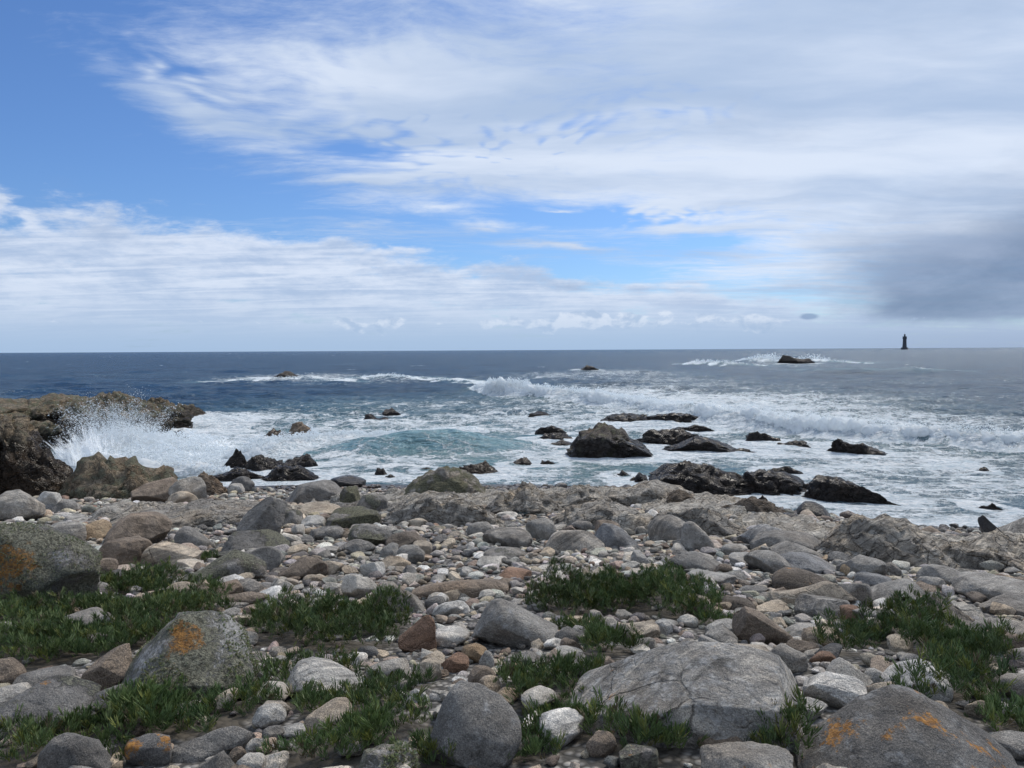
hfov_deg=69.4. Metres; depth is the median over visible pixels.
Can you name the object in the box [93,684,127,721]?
boulder
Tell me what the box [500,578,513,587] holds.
stone
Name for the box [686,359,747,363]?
sea spray
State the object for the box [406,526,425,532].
stone
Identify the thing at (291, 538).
stone
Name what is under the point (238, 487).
boulder
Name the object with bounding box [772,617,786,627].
stone
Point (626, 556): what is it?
stone
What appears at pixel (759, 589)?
stone
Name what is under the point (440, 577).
stone
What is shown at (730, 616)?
samphire clump
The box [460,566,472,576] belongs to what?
stone
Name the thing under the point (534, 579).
stone
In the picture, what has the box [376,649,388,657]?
stone
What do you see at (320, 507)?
boulder
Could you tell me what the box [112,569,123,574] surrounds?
stone
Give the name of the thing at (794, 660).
boulder
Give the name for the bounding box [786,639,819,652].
boulder
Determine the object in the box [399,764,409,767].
stone
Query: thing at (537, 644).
stone
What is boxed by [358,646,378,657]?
stone
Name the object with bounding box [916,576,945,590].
stone
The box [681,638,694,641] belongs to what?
stone
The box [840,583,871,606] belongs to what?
boulder
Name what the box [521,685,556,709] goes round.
stone
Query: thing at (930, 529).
stone
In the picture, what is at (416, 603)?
boulder
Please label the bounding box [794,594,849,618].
boulder
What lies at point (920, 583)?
stone
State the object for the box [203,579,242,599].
stone
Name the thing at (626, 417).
sea rock
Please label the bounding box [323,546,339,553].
stone
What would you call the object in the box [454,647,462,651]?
stone
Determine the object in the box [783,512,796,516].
boulder
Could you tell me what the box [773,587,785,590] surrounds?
stone
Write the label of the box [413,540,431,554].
boulder
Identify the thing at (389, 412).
sea rock
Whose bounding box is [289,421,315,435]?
sea rock
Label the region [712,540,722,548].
stone
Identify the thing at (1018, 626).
boulder
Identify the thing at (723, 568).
stone
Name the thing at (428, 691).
stone
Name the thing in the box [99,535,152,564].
boulder
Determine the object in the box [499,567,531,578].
boulder
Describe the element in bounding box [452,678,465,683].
stone
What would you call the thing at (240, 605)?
boulder
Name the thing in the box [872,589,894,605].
boulder
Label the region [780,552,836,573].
boulder
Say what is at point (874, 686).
boulder
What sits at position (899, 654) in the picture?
stone
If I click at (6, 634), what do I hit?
boulder
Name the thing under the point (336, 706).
boulder
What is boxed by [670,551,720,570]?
boulder
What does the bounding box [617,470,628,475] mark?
sea rock
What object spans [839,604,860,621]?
boulder
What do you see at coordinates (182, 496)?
boulder
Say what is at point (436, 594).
stone
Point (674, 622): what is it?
stone
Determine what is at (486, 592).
stone
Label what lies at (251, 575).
stone
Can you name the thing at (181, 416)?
headland
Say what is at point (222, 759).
boulder
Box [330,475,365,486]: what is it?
boulder
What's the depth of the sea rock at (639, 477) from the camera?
26.82 m
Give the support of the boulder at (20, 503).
on the beach ground
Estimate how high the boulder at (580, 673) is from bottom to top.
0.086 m
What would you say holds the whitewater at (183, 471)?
on the sea
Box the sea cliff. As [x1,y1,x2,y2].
[0,413,72,496]
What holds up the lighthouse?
on the reef rock
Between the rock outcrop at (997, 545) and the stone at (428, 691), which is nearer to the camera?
the stone at (428, 691)
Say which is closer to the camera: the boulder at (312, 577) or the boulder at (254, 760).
the boulder at (254, 760)
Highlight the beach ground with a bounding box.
[0,484,1023,767]
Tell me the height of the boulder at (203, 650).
0.546 m
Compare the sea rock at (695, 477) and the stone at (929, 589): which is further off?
the sea rock at (695, 477)
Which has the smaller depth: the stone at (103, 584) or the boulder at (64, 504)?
the stone at (103, 584)
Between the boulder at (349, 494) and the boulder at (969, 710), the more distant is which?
the boulder at (349, 494)
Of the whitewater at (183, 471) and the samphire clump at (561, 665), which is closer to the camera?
the samphire clump at (561, 665)
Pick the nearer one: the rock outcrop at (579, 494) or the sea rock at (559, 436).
the rock outcrop at (579, 494)
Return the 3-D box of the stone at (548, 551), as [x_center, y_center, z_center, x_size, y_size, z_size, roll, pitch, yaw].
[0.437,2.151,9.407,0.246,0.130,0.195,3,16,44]
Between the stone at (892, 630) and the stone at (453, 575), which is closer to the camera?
the stone at (892, 630)
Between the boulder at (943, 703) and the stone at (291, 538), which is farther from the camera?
the stone at (291, 538)
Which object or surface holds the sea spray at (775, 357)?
on the sea
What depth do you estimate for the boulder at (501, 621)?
4.94 m
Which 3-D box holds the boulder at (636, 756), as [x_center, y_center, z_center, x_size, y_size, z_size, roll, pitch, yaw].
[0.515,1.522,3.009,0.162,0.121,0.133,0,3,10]
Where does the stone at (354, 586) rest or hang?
on the beach ground
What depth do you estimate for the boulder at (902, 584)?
7.04 m
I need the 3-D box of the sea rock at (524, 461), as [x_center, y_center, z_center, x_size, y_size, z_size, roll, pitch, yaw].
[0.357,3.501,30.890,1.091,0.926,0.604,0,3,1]
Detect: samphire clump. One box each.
[0,556,182,621]
[0,569,240,668]
[0,702,131,761]
[93,670,279,738]
[100,547,219,593]
[236,583,413,649]
[253,640,437,734]
[256,693,567,767]
[492,649,605,730]
[518,555,725,625]
[545,608,650,654]
[558,685,710,748]
[701,590,789,633]
[744,682,822,758]
[812,583,1023,716]
[973,685,1023,731]
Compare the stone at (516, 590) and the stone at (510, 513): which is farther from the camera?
the stone at (510, 513)
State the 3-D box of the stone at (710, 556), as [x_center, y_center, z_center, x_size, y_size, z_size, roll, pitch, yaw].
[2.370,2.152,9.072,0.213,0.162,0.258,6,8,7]
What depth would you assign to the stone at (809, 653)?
4.47 m
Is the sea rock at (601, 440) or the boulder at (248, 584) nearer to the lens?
the boulder at (248, 584)
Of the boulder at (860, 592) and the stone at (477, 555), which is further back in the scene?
the stone at (477, 555)
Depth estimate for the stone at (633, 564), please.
8.27 m
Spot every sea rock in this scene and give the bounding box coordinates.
[214,467,264,481]
[223,449,247,467]
[245,454,288,470]
[261,465,319,480]
[264,428,286,436]
[274,371,297,377]
[285,453,317,466]
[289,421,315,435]
[364,414,389,419]
[374,468,386,474]
[382,407,400,415]
[459,460,497,473]
[513,457,531,464]
[528,411,549,416]
[535,425,566,434]
[540,432,572,439]
[540,460,554,463]
[551,440,570,445]
[565,422,652,457]
[580,365,598,369]
[600,413,646,421]
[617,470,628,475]
[630,472,647,481]
[637,428,698,444]
[642,412,697,422]
[648,460,755,495]
[662,435,735,451]
[674,425,713,431]
[730,448,753,452]
[739,469,806,495]
[745,431,780,440]
[767,466,802,473]
[777,355,814,363]
[777,440,810,447]
[801,474,900,505]
[827,438,886,454]
[978,503,1001,509]
[979,467,988,470]
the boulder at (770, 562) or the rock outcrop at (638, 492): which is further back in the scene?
the rock outcrop at (638, 492)
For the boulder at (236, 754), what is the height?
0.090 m
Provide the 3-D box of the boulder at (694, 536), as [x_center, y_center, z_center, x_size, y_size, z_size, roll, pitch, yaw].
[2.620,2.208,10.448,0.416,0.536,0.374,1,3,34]
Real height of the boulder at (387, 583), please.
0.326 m
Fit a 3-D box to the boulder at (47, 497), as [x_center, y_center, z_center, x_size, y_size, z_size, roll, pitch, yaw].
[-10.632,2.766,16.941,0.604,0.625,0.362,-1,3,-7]
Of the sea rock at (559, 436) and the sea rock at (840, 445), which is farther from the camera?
the sea rock at (559, 436)
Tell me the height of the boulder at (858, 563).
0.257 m
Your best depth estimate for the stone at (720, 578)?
7.47 m
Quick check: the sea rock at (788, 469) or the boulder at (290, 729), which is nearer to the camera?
the boulder at (290, 729)
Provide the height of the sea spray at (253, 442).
0.818 m
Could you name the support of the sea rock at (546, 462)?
in the sea
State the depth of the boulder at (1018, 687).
3.78 m
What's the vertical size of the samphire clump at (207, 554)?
0.618 m
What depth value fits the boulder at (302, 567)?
8.01 m
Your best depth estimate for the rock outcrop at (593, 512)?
13.38 m
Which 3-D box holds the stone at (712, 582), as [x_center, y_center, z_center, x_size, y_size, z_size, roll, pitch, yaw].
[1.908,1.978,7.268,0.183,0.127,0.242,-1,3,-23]
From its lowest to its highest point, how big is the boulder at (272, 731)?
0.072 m
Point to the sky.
(176, 175)
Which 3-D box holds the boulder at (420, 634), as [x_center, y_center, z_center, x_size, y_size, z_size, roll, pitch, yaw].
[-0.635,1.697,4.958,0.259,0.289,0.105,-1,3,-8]
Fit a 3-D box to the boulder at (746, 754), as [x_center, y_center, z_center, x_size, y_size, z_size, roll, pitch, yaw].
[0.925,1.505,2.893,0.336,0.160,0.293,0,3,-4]
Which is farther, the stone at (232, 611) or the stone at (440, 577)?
the stone at (440, 577)
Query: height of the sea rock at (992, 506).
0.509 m
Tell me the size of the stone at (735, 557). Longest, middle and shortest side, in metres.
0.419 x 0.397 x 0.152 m
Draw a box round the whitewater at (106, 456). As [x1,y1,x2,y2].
[90,451,123,459]
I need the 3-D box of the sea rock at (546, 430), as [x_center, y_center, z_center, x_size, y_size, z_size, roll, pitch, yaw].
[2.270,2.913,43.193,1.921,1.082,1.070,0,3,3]
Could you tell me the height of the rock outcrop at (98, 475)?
3.044 m
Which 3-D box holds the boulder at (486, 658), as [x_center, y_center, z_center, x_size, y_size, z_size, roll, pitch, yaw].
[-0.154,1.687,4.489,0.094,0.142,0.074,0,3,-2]
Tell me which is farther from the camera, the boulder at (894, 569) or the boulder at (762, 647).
the boulder at (894, 569)
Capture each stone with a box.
[63,513,88,520]
[69,765,90,767]
[74,633,106,650]
[100,581,110,592]
[110,752,122,765]
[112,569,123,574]
[176,558,204,568]
[182,543,199,549]
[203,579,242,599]
[223,607,240,615]
[231,764,250,767]
[233,614,252,625]
[239,572,254,578]
[246,631,258,645]
[253,651,270,661]
[253,681,288,703]
[259,585,285,603]
[262,751,289,767]
[263,700,291,713]
[268,646,286,656]
[271,578,293,592]
[282,532,301,544]
[287,544,308,554]
[291,524,304,534]
[300,535,313,544]
[305,527,315,534]
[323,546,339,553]
[324,582,341,594]
[324,765,350,767]
[337,738,363,755]
[341,574,376,598]
[342,565,358,574]
[348,652,367,665]
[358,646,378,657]
[360,727,383,743]
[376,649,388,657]
[381,526,397,533]
[396,554,407,559]
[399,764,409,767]
[401,573,419,586]
[403,565,416,572]
[404,688,432,703]
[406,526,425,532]
[408,518,426,526]
[421,649,431,658]
[422,650,444,666]
[430,573,445,581]
[430,592,448,601]
[432,600,469,615]
[432,690,448,700]
[433,705,440,716]
[437,568,448,573]
[437,593,446,600]
[441,669,448,677]
[448,571,460,580]
[452,677,467,681]
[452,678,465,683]
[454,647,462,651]
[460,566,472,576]
[473,601,488,609]
[474,552,483,558]
[476,556,500,567]
[478,589,495,598]
[479,675,500,692]
[494,658,501,666]
[497,511,517,518]
[497,687,517,703]
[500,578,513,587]
[511,587,524,594]
[519,604,532,610]
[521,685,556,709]
[523,711,537,728]
[525,577,549,586]
[525,589,550,603]
[530,638,543,649]
[538,570,564,582]
[539,547,554,556]
[539,564,548,569]
[539,707,583,749]
[543,638,560,648]
[548,648,556,657]
[555,524,565,530]
[555,626,577,641]
[560,637,581,649]
[572,625,585,642]
[588,556,600,564]
[592,566,604,573]
[595,520,620,532]
[621,561,639,570]
[623,551,632,562]
[628,568,641,572]
[630,644,649,653]
[631,550,650,563]
[647,509,657,516]
[655,618,677,626]
[672,539,681,544]
[672,549,687,554]
[677,614,697,626]
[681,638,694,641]
[688,569,735,586]
[699,552,713,558]
[703,577,719,588]
[705,623,737,643]
[709,536,722,541]
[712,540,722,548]
[713,564,732,572]
[725,571,746,579]
[728,552,748,566]
[738,585,767,592]
[750,543,767,551]
[750,642,772,650]
[756,600,788,613]
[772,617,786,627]
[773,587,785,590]
[784,623,815,636]
[801,626,842,646]
[804,648,819,657]
[814,643,842,657]
[816,763,846,767]
[827,551,851,561]
[831,559,844,565]
[870,656,891,671]
[871,598,885,606]
[871,618,894,636]
[886,634,912,651]
[896,652,905,657]
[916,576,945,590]
[916,580,936,587]
[921,526,940,532]
[921,586,941,593]
[970,686,994,697]
[987,627,1023,651]
[989,601,1015,615]
[1004,566,1023,573]
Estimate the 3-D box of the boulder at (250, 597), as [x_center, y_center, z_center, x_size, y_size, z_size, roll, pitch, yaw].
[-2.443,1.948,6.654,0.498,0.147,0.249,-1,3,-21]
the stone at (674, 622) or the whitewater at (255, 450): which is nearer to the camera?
the stone at (674, 622)
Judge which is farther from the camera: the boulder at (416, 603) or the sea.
the sea
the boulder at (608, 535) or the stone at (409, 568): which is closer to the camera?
the stone at (409, 568)
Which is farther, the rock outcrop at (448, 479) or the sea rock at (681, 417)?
the sea rock at (681, 417)
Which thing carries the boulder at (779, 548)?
on the beach ground
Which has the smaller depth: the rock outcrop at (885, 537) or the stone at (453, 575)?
the stone at (453, 575)
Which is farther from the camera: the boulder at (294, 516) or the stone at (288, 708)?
the boulder at (294, 516)
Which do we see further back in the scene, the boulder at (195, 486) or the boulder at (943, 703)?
the boulder at (195, 486)
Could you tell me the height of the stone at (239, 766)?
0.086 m
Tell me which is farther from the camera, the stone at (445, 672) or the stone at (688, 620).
the stone at (688, 620)
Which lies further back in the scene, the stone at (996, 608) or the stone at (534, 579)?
the stone at (534, 579)
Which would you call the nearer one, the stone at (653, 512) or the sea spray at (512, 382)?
the stone at (653, 512)
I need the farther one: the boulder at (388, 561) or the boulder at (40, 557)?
the boulder at (388, 561)
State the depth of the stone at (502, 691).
3.82 m
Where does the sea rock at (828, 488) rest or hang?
in the sea
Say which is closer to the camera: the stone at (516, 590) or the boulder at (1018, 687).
the boulder at (1018, 687)
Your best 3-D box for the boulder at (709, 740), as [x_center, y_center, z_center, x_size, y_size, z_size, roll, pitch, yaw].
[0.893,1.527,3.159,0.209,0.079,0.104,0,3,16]
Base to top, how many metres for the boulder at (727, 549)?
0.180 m
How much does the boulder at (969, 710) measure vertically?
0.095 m
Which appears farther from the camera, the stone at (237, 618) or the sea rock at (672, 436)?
the sea rock at (672, 436)
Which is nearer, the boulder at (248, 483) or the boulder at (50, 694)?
the boulder at (50, 694)
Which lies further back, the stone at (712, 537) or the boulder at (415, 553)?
the stone at (712, 537)
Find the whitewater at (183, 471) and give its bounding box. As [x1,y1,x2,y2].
[137,458,230,476]
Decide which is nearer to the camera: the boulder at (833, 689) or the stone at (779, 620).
the boulder at (833, 689)
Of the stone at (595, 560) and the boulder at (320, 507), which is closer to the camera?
the stone at (595, 560)
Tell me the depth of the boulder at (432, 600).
6.57 m
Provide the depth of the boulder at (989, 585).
7.07 m
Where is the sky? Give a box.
[0,0,1023,352]
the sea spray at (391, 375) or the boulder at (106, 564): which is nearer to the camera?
the boulder at (106, 564)
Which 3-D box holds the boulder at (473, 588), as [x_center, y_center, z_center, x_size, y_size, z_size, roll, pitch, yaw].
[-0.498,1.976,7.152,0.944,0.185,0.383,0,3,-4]
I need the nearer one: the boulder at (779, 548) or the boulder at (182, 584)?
the boulder at (182, 584)
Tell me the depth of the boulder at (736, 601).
6.21 m
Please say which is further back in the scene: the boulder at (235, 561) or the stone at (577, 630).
the boulder at (235, 561)
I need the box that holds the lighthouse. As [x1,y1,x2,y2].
[901,334,907,349]
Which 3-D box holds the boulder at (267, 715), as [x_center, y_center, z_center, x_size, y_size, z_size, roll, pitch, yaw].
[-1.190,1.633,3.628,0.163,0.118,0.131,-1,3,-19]
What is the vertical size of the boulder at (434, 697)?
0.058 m
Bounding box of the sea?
[0,347,1023,527]
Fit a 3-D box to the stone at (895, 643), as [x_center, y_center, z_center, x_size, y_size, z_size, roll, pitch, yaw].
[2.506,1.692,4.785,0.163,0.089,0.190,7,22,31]
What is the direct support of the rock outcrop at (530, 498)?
on the beach ground
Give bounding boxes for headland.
[0,391,205,448]
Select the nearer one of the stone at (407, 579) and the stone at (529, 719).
the stone at (529, 719)
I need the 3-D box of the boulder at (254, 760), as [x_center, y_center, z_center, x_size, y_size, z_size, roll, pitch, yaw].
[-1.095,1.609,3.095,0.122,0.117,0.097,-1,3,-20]
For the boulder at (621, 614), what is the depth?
5.83 m
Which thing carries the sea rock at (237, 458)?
in the sea
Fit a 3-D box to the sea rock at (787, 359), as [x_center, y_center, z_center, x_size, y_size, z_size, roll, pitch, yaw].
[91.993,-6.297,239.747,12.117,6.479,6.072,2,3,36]
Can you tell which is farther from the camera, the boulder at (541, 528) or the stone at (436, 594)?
the boulder at (541, 528)
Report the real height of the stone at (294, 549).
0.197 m
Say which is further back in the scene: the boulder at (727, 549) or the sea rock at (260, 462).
the sea rock at (260, 462)
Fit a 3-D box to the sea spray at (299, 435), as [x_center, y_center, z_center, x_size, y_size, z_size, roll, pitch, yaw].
[-7.984,2.520,38.844,3.494,1.126,16.125,2,3,40]
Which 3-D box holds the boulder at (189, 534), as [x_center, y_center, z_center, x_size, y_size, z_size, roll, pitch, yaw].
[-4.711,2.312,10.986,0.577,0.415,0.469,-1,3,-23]
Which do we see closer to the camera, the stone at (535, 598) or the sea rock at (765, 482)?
the stone at (535, 598)
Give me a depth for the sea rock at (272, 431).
41.24 m
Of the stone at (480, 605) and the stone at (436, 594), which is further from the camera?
the stone at (436, 594)
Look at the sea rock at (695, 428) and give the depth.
43.60 m
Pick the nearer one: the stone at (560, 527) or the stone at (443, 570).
the stone at (443, 570)
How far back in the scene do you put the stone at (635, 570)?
7.93 m
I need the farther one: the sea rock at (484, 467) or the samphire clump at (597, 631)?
the sea rock at (484, 467)
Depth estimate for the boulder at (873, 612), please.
5.68 m
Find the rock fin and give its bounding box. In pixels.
[978,515,1000,531]
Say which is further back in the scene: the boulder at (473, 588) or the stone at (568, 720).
the boulder at (473, 588)
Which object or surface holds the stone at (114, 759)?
on the beach ground
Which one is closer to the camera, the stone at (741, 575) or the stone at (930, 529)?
the stone at (741, 575)
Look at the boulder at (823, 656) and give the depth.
4.31 m
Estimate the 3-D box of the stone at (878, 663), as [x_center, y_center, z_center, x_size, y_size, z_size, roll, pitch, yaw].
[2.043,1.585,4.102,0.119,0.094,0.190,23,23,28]
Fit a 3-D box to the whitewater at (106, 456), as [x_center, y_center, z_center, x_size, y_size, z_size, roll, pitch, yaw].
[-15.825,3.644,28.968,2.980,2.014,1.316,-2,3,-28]
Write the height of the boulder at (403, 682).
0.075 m
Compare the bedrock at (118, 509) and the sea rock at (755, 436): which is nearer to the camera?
the bedrock at (118, 509)
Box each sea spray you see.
[37,387,207,456]
[44,420,165,465]
[90,422,230,473]
[139,438,240,460]
[223,426,476,458]
[223,436,329,447]
[240,373,477,382]
[470,377,1023,445]
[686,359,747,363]
[736,353,857,362]
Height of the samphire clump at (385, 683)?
0.364 m
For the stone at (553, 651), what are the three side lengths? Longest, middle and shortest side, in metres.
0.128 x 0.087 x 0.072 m
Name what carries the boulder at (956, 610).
on the beach ground
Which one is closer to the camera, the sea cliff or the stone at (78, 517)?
the stone at (78, 517)
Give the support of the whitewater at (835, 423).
on the sea
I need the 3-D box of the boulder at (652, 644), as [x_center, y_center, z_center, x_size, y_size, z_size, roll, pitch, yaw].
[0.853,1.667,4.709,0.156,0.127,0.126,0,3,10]
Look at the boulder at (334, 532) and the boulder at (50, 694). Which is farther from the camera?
the boulder at (334, 532)
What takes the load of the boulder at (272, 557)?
on the beach ground
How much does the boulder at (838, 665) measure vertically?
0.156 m
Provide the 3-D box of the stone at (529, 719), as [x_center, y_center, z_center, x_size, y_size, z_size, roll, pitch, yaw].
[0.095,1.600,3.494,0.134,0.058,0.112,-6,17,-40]
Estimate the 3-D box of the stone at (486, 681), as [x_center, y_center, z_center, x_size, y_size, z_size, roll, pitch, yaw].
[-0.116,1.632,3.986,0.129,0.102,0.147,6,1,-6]
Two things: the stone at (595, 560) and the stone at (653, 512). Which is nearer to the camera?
the stone at (595, 560)
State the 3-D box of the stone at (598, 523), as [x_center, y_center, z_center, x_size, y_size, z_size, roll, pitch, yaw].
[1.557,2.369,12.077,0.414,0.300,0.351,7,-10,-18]
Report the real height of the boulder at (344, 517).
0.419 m
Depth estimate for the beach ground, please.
4.05 m
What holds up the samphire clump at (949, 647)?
on the pebbles
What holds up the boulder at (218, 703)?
on the beach ground
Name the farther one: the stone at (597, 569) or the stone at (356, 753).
the stone at (597, 569)
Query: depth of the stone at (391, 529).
12.02 m
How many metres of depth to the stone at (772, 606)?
6.19 m
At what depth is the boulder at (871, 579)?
7.50 m
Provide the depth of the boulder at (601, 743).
3.11 m
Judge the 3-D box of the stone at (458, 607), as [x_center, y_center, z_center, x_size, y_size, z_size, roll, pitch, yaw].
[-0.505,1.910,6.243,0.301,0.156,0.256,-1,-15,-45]
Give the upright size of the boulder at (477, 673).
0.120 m
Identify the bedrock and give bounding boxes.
[92,492,378,518]
[381,484,1023,617]
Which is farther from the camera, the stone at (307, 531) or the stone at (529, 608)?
the stone at (307, 531)
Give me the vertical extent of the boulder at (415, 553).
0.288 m
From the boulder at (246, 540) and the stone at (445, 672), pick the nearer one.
the stone at (445, 672)
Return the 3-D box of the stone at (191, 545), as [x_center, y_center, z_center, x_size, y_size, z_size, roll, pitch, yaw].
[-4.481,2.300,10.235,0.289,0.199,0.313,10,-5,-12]
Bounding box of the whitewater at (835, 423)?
[474,376,1023,443]
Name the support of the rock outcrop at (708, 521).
on the beach ground
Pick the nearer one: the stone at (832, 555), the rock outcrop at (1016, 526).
the stone at (832, 555)
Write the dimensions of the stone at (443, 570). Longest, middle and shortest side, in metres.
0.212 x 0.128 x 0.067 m
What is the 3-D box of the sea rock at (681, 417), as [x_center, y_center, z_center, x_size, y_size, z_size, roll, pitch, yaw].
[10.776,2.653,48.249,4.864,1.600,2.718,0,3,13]
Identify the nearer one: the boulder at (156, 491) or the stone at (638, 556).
the stone at (638, 556)
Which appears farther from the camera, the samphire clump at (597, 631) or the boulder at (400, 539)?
the boulder at (400, 539)
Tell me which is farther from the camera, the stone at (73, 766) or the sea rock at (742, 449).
the sea rock at (742, 449)
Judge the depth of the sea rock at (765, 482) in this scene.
24.61 m
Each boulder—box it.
[0,489,45,520]
[0,522,102,610]
[0,621,18,646]
[0,657,25,684]
[0,675,100,740]
[0,682,31,705]
[12,665,75,686]
[37,491,61,504]
[37,732,111,767]
[45,499,77,513]
[51,521,86,540]
[65,607,114,625]
[81,643,132,690]
[86,519,111,539]
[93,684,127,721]
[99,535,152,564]
[100,558,118,575]
[104,512,172,543]
[117,610,260,709]
[124,733,171,766]
[131,477,175,502]
[140,541,202,568]
[166,581,197,605]
[167,491,197,502]
[168,476,206,498]
[171,726,255,762]
[174,526,215,547]
[181,549,268,582]
[195,603,214,610]
[198,750,234,767]
[209,687,237,712]
[213,591,267,605]
[214,602,248,610]
[220,574,244,582]
[221,529,289,551]
[227,483,244,493]
[229,746,246,763]
[230,476,254,491]
[236,752,264,767]
[237,496,286,532]
[239,578,265,591]
[242,604,255,621]
[245,738,264,752]
[250,546,284,571]
[252,703,286,727]
[262,725,284,739]
[266,655,288,671]
[278,556,327,578]
[282,510,302,527]
[282,723,305,737]
[286,480,341,503]
[286,657,366,697]
[298,501,340,514]
[301,515,325,526]
[303,574,326,580]
[304,697,353,734]
[310,526,343,539]
[325,506,381,527]
[325,561,343,573]
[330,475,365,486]
[340,486,360,502]
[344,539,375,553]
[348,523,392,544]
[357,494,387,510]
[358,740,420,767]
[360,562,385,576]
[365,658,409,681]
[373,581,403,613]
[379,542,398,556]
[381,556,410,568]
[385,531,423,548]
[393,679,413,690]
[397,544,424,562]
[398,615,436,651]
[400,590,424,613]
[402,688,428,708]
[411,579,508,599]
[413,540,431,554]
[416,658,441,681]
[422,680,521,767]
[425,596,445,608]
[429,693,441,700]
[436,625,469,646]
[441,652,468,672]
[444,589,461,599]
[461,643,486,662]
[466,522,492,534]
[468,665,495,682]
[471,598,557,646]
[479,650,493,667]
[482,527,532,547]
[483,546,525,559]
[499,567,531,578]
[513,651,539,663]
[525,518,556,539]
[542,530,604,552]
[552,653,583,663]
[556,645,582,654]
[571,520,594,530]
[571,641,806,751]
[573,660,584,675]
[586,730,616,757]
[589,609,602,618]
[594,523,638,549]
[601,617,619,630]
[616,609,631,619]
[618,621,659,637]
[619,744,658,767]
[634,637,657,649]
[648,515,684,541]
[656,620,673,633]
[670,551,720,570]
[681,521,713,551]
[687,595,709,615]
[698,634,717,641]
[698,736,742,747]
[700,741,792,767]
[705,618,733,632]
[720,596,755,610]
[721,543,747,554]
[732,606,792,644]
[734,643,768,651]
[736,524,780,543]
[743,550,790,573]
[749,530,820,550]
[766,581,857,604]
[768,541,822,557]
[769,643,807,672]
[772,567,832,589]
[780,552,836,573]
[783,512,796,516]
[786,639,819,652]
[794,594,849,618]
[795,684,1018,767]
[796,501,830,516]
[802,697,827,719]
[803,671,866,707]
[809,651,835,662]
[825,657,872,685]
[836,554,886,574]
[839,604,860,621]
[840,564,849,575]
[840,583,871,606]
[852,607,900,626]
[854,572,891,585]
[864,668,882,683]
[866,681,894,692]
[870,578,924,599]
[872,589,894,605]
[880,659,953,701]
[886,562,901,575]
[895,591,972,625]
[916,564,960,585]
[936,701,948,708]
[950,571,1023,600]
[963,700,996,720]
[968,617,1023,635]
[978,592,1023,615]
[988,730,1023,759]
[995,673,1023,696]
[1007,647,1023,661]
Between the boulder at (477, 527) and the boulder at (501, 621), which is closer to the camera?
the boulder at (501, 621)
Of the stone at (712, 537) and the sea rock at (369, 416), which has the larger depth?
the sea rock at (369, 416)
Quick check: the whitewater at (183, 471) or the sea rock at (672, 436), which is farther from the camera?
the sea rock at (672, 436)
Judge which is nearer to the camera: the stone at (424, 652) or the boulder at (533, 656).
the boulder at (533, 656)
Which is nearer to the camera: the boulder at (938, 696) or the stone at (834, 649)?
the boulder at (938, 696)
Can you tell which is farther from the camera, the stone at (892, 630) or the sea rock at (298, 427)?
the sea rock at (298, 427)
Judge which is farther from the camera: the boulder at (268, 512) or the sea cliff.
the sea cliff
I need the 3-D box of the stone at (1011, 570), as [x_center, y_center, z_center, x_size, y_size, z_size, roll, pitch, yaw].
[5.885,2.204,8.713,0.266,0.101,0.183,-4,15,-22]
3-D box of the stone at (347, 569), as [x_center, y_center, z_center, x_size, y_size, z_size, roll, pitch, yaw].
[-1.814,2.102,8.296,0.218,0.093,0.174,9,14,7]
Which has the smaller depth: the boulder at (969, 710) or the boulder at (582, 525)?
the boulder at (969, 710)
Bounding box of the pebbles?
[0,482,1023,767]
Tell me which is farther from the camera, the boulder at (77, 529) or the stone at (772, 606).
the boulder at (77, 529)
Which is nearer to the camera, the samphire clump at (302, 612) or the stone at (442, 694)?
the stone at (442, 694)
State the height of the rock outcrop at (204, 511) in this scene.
0.904 m
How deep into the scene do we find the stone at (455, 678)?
4.12 m
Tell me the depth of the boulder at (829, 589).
6.43 m
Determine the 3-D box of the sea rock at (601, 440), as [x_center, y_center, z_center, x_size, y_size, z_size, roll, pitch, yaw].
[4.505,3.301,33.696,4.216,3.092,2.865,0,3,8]
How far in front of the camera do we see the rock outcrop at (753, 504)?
16.03 m
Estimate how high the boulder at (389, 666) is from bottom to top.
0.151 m
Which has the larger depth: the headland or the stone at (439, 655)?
the headland
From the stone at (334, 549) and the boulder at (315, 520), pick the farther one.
the boulder at (315, 520)
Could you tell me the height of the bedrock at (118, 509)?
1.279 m
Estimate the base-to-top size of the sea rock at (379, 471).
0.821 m
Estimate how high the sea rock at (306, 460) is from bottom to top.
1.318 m
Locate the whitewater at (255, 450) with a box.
[224,433,389,458]
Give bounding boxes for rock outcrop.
[57,451,177,499]
[110,498,305,527]
[197,471,227,495]
[333,500,394,511]
[382,490,505,526]
[404,466,485,494]
[485,481,563,514]
[545,484,612,507]
[552,497,640,526]
[605,480,695,505]
[645,505,746,536]
[662,489,695,503]
[721,496,785,512]
[814,513,962,568]
[939,528,1023,571]
[998,517,1023,532]
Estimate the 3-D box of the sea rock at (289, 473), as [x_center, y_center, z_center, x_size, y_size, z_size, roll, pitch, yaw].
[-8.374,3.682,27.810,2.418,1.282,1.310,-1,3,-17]
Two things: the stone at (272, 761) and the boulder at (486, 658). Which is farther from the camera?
the boulder at (486, 658)
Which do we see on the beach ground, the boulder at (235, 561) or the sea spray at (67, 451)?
the boulder at (235, 561)
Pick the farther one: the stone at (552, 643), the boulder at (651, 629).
the boulder at (651, 629)
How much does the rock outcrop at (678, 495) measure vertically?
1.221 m
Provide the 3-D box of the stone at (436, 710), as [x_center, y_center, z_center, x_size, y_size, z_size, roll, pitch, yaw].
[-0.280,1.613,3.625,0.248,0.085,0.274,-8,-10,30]
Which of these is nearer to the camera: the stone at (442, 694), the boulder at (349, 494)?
the stone at (442, 694)
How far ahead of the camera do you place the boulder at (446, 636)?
5.04 m
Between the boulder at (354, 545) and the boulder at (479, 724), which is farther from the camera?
the boulder at (354, 545)

